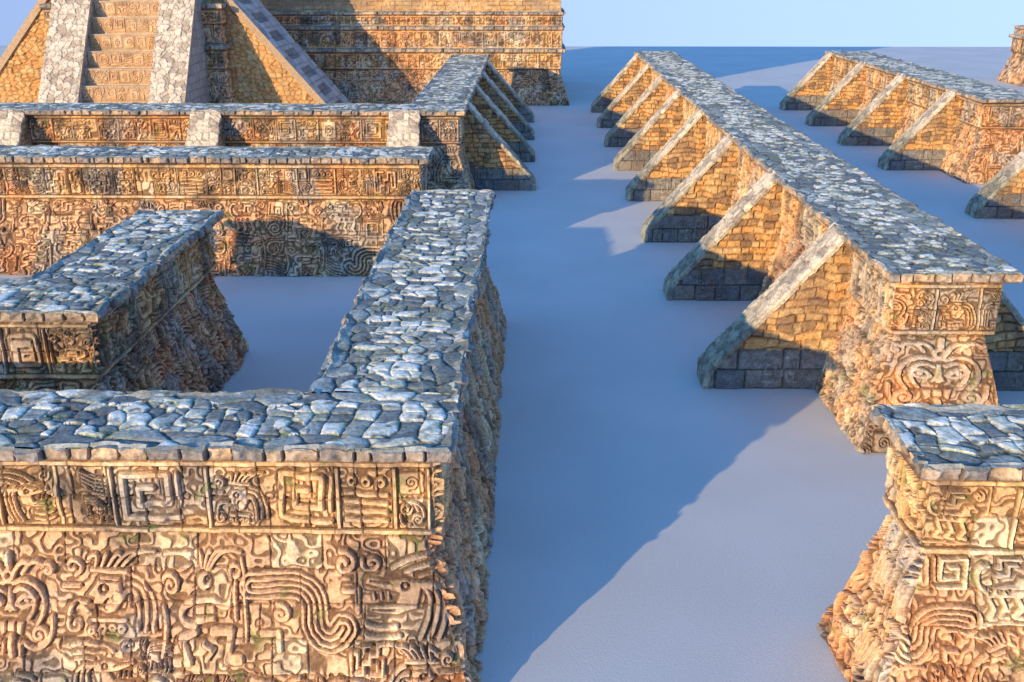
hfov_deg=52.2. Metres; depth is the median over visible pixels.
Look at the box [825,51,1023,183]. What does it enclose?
buttressed stone wall
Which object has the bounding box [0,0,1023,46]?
sky
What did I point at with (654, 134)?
buttress
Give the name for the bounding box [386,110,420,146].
front buttress
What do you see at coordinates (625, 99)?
buttress
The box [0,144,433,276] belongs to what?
carved stone wall
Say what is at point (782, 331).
buttress
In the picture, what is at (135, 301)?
carved enclosure wall
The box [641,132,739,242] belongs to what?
buttress
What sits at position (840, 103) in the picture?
buttress
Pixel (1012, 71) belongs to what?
stone platform
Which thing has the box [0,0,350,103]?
stepped pyramid
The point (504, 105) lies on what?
buttress
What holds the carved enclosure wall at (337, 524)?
on the ground
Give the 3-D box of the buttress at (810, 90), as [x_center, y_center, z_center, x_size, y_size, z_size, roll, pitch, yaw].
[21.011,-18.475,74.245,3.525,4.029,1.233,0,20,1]
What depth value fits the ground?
23.58 m
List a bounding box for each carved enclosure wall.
[0,189,506,681]
[0,209,248,392]
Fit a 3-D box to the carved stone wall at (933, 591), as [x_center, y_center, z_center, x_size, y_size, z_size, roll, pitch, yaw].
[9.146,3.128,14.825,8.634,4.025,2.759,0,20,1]
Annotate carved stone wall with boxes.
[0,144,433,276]
[817,403,1023,681]
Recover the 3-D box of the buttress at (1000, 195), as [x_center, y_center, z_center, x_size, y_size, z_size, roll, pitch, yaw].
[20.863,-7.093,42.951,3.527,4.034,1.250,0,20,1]
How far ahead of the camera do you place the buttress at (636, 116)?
59.21 m
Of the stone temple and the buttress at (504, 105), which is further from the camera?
the stone temple
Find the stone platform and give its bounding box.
[997,25,1023,86]
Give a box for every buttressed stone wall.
[0,54,490,189]
[633,51,1023,453]
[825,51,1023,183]
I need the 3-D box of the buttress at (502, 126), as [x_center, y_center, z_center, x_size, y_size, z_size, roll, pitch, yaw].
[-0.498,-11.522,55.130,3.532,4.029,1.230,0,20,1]
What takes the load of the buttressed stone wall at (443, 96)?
on the ground
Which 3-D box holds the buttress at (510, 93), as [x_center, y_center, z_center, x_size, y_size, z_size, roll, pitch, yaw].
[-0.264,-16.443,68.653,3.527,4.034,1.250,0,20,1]
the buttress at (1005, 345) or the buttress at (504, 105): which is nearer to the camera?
the buttress at (1005, 345)
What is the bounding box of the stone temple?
[259,0,569,105]
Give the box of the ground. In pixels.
[0,46,1023,681]
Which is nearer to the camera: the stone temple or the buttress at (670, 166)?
the buttress at (670, 166)
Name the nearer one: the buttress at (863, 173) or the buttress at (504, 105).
the buttress at (863, 173)
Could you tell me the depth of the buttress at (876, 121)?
59.74 m
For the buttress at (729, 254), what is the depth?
32.31 m
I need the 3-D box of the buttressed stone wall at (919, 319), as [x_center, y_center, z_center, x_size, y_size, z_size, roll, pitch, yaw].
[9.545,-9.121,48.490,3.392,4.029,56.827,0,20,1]
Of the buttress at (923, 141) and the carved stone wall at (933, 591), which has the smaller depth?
the carved stone wall at (933, 591)
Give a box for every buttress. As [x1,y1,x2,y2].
[0,109,32,145]
[185,110,225,145]
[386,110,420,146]
[462,100,535,190]
[472,83,535,161]
[479,69,534,139]
[485,59,534,122]
[590,53,640,112]
[597,62,651,127]
[604,74,666,146]
[613,88,684,170]
[625,107,708,200]
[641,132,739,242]
[663,168,782,300]
[697,222,852,389]
[779,51,834,109]
[805,61,867,125]
[837,73,908,145]
[853,168,866,175]
[878,89,960,169]
[942,223,1023,390]
[965,149,1023,218]
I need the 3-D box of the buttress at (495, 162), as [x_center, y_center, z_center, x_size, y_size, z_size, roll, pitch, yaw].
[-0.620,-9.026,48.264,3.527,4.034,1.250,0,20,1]
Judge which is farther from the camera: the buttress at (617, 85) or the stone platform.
the stone platform
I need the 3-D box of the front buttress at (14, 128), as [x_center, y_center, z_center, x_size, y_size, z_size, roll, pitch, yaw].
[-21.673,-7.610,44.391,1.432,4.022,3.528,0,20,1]
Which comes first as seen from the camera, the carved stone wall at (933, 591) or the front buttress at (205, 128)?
the carved stone wall at (933, 591)

